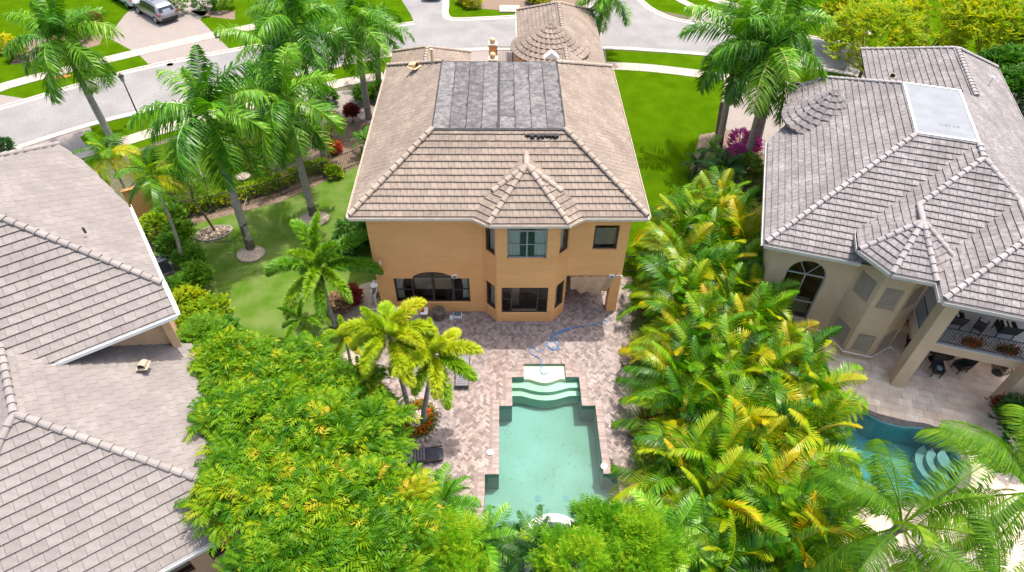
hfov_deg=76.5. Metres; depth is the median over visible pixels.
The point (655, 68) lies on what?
sidewalk
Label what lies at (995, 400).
shrub
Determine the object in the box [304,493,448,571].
leafy tree
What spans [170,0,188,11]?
shrub
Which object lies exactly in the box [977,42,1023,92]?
broad tree
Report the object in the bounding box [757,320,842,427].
areca palm
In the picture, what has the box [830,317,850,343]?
window
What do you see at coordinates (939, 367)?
towel
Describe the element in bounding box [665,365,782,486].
areca palm
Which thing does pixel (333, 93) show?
shrub
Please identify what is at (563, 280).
window
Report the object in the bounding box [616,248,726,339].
areca palm
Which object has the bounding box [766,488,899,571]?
areca palm
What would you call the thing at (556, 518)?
spa
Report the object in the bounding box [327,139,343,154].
shrub
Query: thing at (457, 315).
pool robot
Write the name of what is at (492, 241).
window
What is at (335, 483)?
leafy tree
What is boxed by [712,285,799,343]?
areca palm
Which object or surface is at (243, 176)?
planting ring
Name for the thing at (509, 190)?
ochre house
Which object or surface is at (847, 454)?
areca palm
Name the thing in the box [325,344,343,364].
shrub
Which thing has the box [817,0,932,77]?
broad tree
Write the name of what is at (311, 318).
foxtail palm
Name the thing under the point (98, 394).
rose roof house
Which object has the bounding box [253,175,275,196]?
shrub
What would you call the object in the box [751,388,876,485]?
areca palm
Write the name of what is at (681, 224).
areca palm
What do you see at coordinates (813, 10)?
royal palm
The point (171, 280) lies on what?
hedge shrub
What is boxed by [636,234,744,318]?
areca palm
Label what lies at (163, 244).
hedge shrub
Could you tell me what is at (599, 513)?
feathery tree
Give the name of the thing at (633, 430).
shrub
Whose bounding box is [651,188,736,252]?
areca palm
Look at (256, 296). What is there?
side lawn
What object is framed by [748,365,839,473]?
areca palm
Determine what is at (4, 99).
driveway
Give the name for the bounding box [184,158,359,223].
mulch bed
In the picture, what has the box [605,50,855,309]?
front lawn
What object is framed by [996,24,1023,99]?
broad tree
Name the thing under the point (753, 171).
shrub
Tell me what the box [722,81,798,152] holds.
driveway
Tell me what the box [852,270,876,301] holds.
window
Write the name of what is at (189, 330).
shrub
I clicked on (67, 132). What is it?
kerb
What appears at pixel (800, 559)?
areca palm
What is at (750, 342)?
areca palm
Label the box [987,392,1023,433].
shrub
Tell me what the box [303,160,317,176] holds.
shrub
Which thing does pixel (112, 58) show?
sidewalk
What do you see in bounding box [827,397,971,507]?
pool
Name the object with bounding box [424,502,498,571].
feathery tree
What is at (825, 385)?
areca palm
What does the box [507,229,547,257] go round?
window
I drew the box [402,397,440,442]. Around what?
flower bed
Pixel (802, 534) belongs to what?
areca palm
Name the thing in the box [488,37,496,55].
gate pillar
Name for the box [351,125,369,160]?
date palm
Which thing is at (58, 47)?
royal palm
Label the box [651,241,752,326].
areca palm
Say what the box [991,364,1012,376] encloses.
egg chair
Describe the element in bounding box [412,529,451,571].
feathery tree
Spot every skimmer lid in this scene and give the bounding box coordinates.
[487,449,492,454]
[601,463,606,468]
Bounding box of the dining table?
[928,351,954,361]
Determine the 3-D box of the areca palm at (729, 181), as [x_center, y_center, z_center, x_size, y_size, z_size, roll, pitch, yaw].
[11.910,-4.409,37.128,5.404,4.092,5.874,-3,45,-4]
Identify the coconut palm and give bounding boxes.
[805,438,997,571]
[885,488,1023,571]
[907,404,1023,571]
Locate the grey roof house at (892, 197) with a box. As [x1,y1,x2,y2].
[756,46,1023,404]
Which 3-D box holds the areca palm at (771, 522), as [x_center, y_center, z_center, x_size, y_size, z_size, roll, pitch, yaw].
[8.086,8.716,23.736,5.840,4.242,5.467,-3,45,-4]
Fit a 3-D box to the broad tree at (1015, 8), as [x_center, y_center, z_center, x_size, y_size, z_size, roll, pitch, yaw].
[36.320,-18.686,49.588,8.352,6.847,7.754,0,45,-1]
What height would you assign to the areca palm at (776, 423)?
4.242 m
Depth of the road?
55.46 m
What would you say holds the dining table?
on the terrace
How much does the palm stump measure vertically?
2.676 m
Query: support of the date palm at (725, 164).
on the mulch bed at (704, 138)
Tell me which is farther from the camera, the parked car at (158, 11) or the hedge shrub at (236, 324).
the parked car at (158, 11)
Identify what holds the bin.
on the pool deck
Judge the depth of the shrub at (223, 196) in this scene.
39.69 m
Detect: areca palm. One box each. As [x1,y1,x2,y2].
[607,411,751,524]
[610,362,743,470]
[615,321,726,425]
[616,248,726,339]
[617,310,724,408]
[626,214,733,297]
[626,291,738,380]
[626,388,755,489]
[627,192,725,269]
[633,335,742,425]
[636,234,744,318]
[638,258,742,359]
[639,173,730,259]
[641,313,754,393]
[645,290,764,380]
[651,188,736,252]
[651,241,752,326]
[651,445,769,562]
[653,396,782,531]
[657,206,761,290]
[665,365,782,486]
[667,313,790,425]
[668,360,787,459]
[669,220,759,295]
[669,468,804,567]
[670,209,756,263]
[673,179,757,249]
[673,259,780,324]
[676,509,774,571]
[677,165,760,237]
[677,278,781,357]
[677,494,791,571]
[684,312,799,398]
[684,439,826,566]
[687,369,822,460]
[688,412,817,503]
[690,185,762,262]
[702,282,802,376]
[710,242,785,307]
[711,227,762,285]
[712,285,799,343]
[713,197,794,275]
[713,328,811,430]
[718,257,799,324]
[718,440,840,542]
[719,506,828,571]
[730,318,829,395]
[731,280,821,371]
[731,482,857,571]
[733,445,869,571]
[733,536,869,571]
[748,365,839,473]
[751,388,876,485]
[754,398,862,511]
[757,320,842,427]
[758,438,879,561]
[760,331,868,467]
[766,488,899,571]
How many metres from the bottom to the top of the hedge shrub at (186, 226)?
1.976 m
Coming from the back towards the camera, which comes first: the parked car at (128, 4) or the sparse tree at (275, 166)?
the parked car at (128, 4)
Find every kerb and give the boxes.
[0,21,413,106]
[9,48,1023,150]
[446,0,594,18]
[641,0,870,47]
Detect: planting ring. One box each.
[194,225,232,241]
[235,172,250,180]
[237,246,264,262]
[300,211,329,226]
[341,350,362,364]
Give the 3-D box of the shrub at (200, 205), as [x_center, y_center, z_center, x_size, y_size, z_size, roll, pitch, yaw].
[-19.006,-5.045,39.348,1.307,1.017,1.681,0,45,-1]
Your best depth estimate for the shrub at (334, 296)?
33.06 m
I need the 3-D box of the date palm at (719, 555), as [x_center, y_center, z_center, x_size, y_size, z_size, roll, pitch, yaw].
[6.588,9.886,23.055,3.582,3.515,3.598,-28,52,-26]
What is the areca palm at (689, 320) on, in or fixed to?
on the ground at (638, 316)
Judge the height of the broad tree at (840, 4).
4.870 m
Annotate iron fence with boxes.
[176,178,282,217]
[277,145,362,195]
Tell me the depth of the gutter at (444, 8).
59.97 m
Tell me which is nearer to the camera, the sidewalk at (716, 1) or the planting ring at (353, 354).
the planting ring at (353, 354)
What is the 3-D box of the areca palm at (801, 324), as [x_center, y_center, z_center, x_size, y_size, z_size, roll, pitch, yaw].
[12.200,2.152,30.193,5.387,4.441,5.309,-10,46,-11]
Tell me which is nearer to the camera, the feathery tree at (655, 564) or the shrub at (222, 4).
the feathery tree at (655, 564)
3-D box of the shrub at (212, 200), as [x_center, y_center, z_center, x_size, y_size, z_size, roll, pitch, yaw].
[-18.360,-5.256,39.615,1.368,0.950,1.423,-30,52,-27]
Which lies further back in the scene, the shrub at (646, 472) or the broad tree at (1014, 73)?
the broad tree at (1014, 73)
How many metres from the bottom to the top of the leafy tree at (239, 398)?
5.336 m
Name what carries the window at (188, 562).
in the rose roof house at (98, 394)
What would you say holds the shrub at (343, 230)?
on the side lawn at (256, 296)
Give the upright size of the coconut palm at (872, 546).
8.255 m
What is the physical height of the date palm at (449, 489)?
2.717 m
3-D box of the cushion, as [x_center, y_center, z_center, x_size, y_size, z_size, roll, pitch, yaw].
[22.159,1.720,29.053,0.498,0.130,0.360,12,46,11]
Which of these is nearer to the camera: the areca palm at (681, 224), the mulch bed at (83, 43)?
the areca palm at (681, 224)
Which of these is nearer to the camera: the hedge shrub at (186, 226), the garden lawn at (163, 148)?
the hedge shrub at (186, 226)
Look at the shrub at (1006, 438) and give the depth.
27.43 m
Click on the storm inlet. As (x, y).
(507, 8)
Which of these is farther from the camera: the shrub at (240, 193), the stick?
the shrub at (240, 193)
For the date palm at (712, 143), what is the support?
on the mulch bed at (704, 138)
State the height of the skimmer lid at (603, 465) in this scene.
0.045 m
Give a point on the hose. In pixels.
(558, 341)
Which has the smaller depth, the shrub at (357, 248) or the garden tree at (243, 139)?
the shrub at (357, 248)
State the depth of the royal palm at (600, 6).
51.85 m
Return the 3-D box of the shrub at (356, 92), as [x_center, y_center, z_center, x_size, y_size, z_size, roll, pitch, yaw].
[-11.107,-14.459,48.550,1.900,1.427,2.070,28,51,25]
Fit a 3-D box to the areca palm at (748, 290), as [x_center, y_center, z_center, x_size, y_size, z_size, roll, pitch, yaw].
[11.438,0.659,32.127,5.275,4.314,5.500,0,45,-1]
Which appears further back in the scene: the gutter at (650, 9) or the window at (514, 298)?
the gutter at (650, 9)
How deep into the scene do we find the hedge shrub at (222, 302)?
31.89 m
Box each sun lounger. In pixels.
[401,445,443,463]
[455,353,470,387]
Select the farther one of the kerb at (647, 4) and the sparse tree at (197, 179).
the kerb at (647, 4)
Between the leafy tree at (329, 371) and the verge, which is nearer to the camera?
the leafy tree at (329, 371)
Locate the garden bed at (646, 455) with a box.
[625,381,663,505]
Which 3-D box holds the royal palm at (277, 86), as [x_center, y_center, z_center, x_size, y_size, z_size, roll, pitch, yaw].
[-12.201,-8.090,35.690,6.366,10.630,6.032,-13,47,-13]
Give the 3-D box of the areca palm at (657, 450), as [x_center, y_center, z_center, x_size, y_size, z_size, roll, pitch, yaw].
[6.751,7.252,25.517,5.997,4.274,5.395,27,51,24]
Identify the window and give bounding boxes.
[169,561,195,571]
[207,533,241,558]
[394,275,469,300]
[486,228,494,254]
[487,281,494,308]
[501,288,547,311]
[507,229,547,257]
[554,280,563,308]
[559,229,568,253]
[592,225,619,248]
[778,261,825,318]
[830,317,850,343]
[850,333,875,351]
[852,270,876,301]
[875,287,904,309]
[876,329,897,349]
[903,285,925,307]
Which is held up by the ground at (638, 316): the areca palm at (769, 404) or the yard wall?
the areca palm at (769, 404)
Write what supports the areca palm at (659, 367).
on the ground at (638, 316)
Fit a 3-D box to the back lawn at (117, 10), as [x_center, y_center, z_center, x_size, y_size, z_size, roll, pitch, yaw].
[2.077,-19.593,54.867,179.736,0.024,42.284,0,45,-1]
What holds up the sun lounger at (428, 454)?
on the pool deck
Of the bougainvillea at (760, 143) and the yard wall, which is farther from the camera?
the bougainvillea at (760, 143)
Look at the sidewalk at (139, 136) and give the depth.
45.87 m
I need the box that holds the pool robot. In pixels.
[453,312,463,318]
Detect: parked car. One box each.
[113,0,139,8]
[133,0,177,23]
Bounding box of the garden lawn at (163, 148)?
[128,115,305,217]
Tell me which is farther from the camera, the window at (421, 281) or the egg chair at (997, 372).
the window at (421, 281)
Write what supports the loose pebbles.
on the pebble strip
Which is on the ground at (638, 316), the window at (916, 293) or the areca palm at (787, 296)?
the areca palm at (787, 296)
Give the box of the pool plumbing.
[370,280,379,313]
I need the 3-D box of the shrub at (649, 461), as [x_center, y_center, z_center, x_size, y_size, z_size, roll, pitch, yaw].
[6.096,6.744,27.396,2.116,1.791,2.210,0,45,-1]
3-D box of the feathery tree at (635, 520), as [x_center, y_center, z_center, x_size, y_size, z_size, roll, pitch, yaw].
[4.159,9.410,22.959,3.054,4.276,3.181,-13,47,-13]
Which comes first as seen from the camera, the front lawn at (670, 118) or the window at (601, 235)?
the window at (601, 235)
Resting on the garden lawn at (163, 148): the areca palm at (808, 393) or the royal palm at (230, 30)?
the royal palm at (230, 30)
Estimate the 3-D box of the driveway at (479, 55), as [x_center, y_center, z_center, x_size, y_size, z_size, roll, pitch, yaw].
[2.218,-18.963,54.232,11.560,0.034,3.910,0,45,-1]
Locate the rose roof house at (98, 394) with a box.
[0,141,252,571]
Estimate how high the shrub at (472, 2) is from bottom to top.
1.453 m
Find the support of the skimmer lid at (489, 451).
on the pool deck
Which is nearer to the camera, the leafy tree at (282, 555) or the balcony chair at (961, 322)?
the leafy tree at (282, 555)
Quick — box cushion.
[1000,320,1014,327]
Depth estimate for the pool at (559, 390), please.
29.57 m
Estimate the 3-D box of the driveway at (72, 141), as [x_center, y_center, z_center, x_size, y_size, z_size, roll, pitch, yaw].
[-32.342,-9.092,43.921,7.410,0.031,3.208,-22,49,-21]
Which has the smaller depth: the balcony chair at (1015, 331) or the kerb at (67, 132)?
the balcony chair at (1015, 331)
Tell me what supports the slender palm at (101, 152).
on the ground at (638, 316)
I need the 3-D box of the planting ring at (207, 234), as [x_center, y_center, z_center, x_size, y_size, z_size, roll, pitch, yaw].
[-17.494,-3.099,38.084,2.125,0.090,1.318,-15,47,-15]
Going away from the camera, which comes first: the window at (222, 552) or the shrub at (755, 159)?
the window at (222, 552)
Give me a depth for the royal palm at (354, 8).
41.88 m
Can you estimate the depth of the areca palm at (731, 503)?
23.71 m
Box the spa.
[523,513,586,571]
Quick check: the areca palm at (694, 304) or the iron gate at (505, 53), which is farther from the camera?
the iron gate at (505, 53)
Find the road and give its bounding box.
[0,0,1023,147]
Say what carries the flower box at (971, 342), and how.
attached to the grey roof house at (892, 197)
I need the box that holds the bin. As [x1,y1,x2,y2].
[432,306,444,321]
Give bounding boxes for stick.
[198,240,231,244]
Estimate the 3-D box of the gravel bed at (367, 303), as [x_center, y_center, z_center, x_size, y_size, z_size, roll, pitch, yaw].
[-8.336,0.902,34.287,2.698,0.034,2.995,-9,46,-10]
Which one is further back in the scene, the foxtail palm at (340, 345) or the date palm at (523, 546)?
the foxtail palm at (340, 345)
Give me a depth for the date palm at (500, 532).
22.99 m
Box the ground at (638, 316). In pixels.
[24,10,836,571]
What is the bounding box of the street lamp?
[118,72,137,114]
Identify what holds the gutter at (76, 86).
on the road
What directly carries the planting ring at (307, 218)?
on the side lawn at (256, 296)
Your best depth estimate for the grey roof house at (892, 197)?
29.55 m
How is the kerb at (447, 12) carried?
on the back lawn at (117, 10)
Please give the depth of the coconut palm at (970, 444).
20.84 m
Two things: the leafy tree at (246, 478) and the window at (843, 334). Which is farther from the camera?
the window at (843, 334)
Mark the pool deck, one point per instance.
(462, 436)
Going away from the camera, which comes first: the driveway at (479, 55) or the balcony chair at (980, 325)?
the balcony chair at (980, 325)
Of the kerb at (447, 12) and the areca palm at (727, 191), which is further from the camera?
the kerb at (447, 12)
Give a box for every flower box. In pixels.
[953,332,998,351]
[990,339,1022,358]
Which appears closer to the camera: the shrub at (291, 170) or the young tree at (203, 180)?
the young tree at (203, 180)
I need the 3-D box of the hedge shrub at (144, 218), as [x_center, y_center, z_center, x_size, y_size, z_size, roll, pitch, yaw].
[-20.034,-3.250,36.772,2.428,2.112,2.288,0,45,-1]
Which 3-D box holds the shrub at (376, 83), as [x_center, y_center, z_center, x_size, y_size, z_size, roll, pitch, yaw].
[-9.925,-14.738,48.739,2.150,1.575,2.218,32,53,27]
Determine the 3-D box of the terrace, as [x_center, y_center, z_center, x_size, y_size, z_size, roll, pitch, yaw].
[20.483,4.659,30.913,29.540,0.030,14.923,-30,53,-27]
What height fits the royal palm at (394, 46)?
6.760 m
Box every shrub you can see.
[0,31,19,51]
[0,136,16,152]
[1,41,28,59]
[82,11,103,27]
[138,210,173,242]
[147,201,188,230]
[152,230,189,261]
[159,217,196,246]
[164,271,202,304]
[166,240,206,271]
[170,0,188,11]
[172,280,210,322]
[173,298,228,329]
[175,198,195,216]
[178,258,216,287]
[186,0,219,11]
[187,195,208,212]
[187,292,235,318]
[194,313,247,339]
[199,191,222,210]
[208,0,234,11]
[213,189,230,205]
[226,185,247,202]
[242,180,261,198]
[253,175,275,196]
[268,171,290,189]
[284,165,299,182]
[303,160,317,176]
[310,157,330,171]
[314,84,339,104]
[323,162,343,178]
[325,289,356,315]
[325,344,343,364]
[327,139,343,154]
[331,215,366,246]
[335,236,365,258]
[336,281,364,309]
[342,102,360,122]
[349,83,376,103]
[359,222,369,246]
[368,77,381,100]
[463,0,484,8]
[535,0,551,3]
[628,415,655,447]
[631,425,670,470]
[635,405,667,425]
[641,465,677,501]
[733,150,763,182]
[744,164,763,189]
[744,189,762,210]
[837,40,862,68]
[984,392,1023,422]
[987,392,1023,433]
[996,415,1023,462]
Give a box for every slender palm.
[72,128,145,188]
[113,145,188,256]
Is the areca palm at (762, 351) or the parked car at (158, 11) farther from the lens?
the parked car at (158, 11)
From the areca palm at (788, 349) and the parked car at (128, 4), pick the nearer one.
the areca palm at (788, 349)
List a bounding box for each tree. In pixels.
[144,172,194,203]
[149,161,215,230]
[160,137,230,193]
[173,425,312,556]
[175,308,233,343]
[181,371,314,471]
[185,325,280,398]
[208,126,255,153]
[211,492,375,571]
[228,330,336,391]
[230,384,406,492]
[231,117,285,154]
[238,431,402,565]
[239,131,306,175]
[292,349,391,400]
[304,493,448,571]
[312,386,422,462]
[319,109,346,139]
[350,448,444,525]
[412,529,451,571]
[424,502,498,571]
[518,517,627,571]
[563,493,641,571]
[603,495,684,571]
[604,521,698,571]
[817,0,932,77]
[818,0,886,50]
[882,0,1010,48]
[938,0,1023,55]
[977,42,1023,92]
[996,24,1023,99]
[998,62,1023,117]
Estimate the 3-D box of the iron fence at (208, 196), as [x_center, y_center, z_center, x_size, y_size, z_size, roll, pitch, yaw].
[-17.177,-5.250,39.371,6.168,1.310,0.060,-17,48,-17]
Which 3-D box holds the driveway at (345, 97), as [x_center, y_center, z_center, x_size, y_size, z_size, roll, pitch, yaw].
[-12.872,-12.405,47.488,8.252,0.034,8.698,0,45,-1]
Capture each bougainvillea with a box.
[724,141,749,158]
[726,126,749,149]
[740,135,764,152]
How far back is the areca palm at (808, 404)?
25.79 m
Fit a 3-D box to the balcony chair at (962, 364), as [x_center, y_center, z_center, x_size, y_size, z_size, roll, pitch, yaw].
[21.715,3.754,31.167,0.800,0.895,0.500,-9,46,-10]
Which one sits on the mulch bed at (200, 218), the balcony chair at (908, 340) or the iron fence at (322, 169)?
the iron fence at (322, 169)
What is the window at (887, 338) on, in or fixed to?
in the grey roof house at (892, 197)
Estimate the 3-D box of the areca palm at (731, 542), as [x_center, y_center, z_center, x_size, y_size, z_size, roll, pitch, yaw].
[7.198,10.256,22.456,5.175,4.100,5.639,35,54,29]
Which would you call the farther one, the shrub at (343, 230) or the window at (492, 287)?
the shrub at (343, 230)
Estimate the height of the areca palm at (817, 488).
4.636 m
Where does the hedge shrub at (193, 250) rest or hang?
on the side lawn at (256, 296)
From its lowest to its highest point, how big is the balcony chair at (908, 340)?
0.895 m
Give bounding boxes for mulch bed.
[10,30,103,64]
[184,158,359,223]
[192,11,234,19]
[270,115,369,178]
[466,0,591,9]
[690,130,763,209]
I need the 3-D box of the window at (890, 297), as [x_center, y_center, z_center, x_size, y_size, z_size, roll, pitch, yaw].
[16.900,0.534,29.068,0.780,1.300,0.140,12,46,11]
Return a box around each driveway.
[0,95,23,104]
[25,127,91,151]
[108,0,227,63]
[288,90,377,124]
[471,50,606,61]
[690,12,728,27]
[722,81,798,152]
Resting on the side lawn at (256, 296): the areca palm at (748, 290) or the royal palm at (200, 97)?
the royal palm at (200, 97)
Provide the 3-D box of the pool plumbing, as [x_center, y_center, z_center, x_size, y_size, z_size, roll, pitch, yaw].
[-7.219,0.347,34.127,0.600,1.029,2.423,0,45,-1]
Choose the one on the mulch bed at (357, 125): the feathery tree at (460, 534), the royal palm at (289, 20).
the royal palm at (289, 20)
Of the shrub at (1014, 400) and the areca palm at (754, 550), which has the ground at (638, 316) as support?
the areca palm at (754, 550)
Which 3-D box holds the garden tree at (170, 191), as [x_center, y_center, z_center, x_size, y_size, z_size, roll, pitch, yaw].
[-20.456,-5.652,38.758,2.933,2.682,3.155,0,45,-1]
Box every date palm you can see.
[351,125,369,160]
[427,462,481,525]
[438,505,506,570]
[446,502,522,571]
[492,504,576,571]
[629,487,723,571]
[673,506,758,571]
[680,151,710,179]
[691,147,747,191]
[692,134,730,165]
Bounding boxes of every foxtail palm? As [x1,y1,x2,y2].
[262,210,383,329]
[276,298,331,343]
[322,314,365,363]
[338,296,439,422]
[387,317,483,424]
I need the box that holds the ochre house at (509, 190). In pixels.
[346,1,650,320]
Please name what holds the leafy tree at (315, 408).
on the ground at (638, 316)
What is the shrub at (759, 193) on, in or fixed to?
on the ground at (638, 316)
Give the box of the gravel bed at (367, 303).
[333,280,379,322]
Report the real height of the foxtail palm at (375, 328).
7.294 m
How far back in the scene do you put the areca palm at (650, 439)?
25.75 m
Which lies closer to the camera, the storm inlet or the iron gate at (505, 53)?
the iron gate at (505, 53)
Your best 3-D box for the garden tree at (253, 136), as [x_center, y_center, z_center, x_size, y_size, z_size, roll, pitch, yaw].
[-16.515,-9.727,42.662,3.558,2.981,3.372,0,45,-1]
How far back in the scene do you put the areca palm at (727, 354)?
27.95 m
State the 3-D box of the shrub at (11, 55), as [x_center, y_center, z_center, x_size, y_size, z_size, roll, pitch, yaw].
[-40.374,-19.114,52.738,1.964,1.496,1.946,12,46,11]
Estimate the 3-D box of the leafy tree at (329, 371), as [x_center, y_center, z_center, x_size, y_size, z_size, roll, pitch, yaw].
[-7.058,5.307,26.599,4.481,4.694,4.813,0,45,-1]
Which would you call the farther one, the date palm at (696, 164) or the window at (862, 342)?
the date palm at (696, 164)
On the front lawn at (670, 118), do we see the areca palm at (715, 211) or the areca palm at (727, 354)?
the areca palm at (715, 211)
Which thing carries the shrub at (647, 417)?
on the garden bed at (646, 455)
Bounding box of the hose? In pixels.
[529,321,607,373]
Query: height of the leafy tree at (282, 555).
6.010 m
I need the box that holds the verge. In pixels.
[80,57,390,167]
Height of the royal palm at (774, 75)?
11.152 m
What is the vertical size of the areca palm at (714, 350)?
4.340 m
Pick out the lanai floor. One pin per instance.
(605, 311)
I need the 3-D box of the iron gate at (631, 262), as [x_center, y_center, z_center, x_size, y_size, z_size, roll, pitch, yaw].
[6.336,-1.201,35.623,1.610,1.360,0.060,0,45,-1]
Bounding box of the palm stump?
[715,102,723,138]
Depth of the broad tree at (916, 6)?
48.14 m
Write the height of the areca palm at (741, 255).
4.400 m
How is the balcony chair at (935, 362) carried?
on the terrace
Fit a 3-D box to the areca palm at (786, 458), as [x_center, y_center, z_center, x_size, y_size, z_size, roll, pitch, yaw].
[8.971,7.975,24.619,5.024,4.413,5.139,-8,46,-9]
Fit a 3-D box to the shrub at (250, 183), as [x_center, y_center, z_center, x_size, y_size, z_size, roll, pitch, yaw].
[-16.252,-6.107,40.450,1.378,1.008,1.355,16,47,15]
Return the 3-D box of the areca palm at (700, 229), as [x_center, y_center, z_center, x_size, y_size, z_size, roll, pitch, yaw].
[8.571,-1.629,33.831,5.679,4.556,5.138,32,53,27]
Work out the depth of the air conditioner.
35.44 m
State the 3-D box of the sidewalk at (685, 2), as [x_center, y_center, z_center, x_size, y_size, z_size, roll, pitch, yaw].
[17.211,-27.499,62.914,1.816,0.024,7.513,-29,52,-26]
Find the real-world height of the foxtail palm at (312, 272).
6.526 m
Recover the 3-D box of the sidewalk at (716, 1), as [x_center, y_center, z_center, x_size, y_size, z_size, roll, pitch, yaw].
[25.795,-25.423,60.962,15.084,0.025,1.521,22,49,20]
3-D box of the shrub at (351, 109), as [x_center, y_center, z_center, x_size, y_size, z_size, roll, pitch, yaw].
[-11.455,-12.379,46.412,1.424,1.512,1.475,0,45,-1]
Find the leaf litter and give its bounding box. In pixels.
[503,403,593,516]
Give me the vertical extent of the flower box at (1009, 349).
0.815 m
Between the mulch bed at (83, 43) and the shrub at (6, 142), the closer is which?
the shrub at (6, 142)
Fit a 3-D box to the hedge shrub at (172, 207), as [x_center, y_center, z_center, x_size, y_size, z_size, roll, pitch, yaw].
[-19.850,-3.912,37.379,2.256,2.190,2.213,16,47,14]
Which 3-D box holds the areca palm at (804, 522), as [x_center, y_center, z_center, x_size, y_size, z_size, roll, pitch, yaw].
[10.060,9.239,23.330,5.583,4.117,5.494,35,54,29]
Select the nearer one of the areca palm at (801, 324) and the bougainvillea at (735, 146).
the areca palm at (801, 324)
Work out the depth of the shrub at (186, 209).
38.99 m
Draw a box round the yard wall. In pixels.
[120,186,158,218]
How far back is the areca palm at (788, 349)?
27.30 m
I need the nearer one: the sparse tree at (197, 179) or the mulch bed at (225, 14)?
the sparse tree at (197, 179)
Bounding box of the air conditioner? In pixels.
[154,253,174,275]
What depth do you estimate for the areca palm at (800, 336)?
29.04 m
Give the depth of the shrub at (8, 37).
53.43 m
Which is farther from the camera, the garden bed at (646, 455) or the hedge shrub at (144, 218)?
the hedge shrub at (144, 218)
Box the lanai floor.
[557,284,615,313]
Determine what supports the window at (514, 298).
in the ochre house at (509, 190)
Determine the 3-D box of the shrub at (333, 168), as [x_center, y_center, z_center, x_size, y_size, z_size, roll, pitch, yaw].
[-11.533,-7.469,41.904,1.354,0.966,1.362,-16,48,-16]
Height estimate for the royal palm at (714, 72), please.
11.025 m
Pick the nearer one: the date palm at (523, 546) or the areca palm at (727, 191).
the date palm at (523, 546)
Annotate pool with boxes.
[477,359,627,537]
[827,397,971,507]
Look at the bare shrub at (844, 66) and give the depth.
52.65 m
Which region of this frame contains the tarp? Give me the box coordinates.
[570,276,612,293]
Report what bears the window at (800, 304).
in the grey roof house at (892, 197)
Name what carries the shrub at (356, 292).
on the gravel bed at (367, 303)
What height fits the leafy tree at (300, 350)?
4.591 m
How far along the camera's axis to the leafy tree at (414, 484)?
22.03 m
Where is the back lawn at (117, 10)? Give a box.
[0,0,1023,115]
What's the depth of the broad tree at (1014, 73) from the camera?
42.56 m
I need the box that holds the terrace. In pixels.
[800,322,1023,571]
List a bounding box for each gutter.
[0,23,414,109]
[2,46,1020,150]
[442,0,597,20]
[637,0,850,44]
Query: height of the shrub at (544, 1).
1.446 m
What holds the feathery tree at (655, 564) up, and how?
on the ground at (638, 316)
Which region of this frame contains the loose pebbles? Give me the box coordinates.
[631,403,642,420]
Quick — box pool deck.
[377,276,638,563]
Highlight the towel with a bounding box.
[936,365,942,370]
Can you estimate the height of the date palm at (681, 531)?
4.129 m
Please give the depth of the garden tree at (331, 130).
44.03 m
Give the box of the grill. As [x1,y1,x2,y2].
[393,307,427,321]
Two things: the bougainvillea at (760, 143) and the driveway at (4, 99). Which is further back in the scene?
the driveway at (4, 99)
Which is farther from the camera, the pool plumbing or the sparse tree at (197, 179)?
the sparse tree at (197, 179)
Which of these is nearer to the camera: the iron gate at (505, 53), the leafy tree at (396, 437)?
the leafy tree at (396, 437)
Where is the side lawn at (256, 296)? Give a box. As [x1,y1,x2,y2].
[177,126,380,383]
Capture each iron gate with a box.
[496,47,512,60]
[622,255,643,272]
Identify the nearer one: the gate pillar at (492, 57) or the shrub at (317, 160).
the shrub at (317, 160)
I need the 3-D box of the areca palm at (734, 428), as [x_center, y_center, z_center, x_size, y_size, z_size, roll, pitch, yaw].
[8.171,7.176,24.938,5.695,4.757,4.846,25,50,22]
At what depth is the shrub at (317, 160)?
42.25 m
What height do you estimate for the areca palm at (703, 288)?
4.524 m
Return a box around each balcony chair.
[904,334,911,346]
[929,353,945,378]
[950,312,969,329]
[950,358,978,374]
[970,316,989,335]
[991,319,1023,339]
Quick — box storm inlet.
[499,5,519,12]
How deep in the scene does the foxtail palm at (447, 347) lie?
25.32 m
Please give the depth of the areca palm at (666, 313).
30.02 m
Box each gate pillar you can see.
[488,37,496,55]
[488,52,496,60]
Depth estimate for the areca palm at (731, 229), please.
34.63 m
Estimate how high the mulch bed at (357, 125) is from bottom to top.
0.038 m
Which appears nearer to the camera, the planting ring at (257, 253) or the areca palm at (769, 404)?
the areca palm at (769, 404)
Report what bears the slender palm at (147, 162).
on the ground at (638, 316)
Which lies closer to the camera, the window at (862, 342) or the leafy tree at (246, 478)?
the leafy tree at (246, 478)
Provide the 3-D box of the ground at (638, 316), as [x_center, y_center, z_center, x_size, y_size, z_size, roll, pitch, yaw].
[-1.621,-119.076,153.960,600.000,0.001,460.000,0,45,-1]
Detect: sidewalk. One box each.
[0,24,256,91]
[72,72,383,158]
[606,62,746,83]
[676,0,721,11]
[708,0,870,34]
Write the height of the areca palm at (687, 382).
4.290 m
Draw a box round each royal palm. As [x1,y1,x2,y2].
[2,0,126,141]
[126,44,271,250]
[213,2,322,131]
[218,42,348,216]
[242,0,357,159]
[303,0,404,119]
[359,1,414,79]
[575,0,633,36]
[677,0,788,149]
[710,0,834,167]
[734,0,837,151]
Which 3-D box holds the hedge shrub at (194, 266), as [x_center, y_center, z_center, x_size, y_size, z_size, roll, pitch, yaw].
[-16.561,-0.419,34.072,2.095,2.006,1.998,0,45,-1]

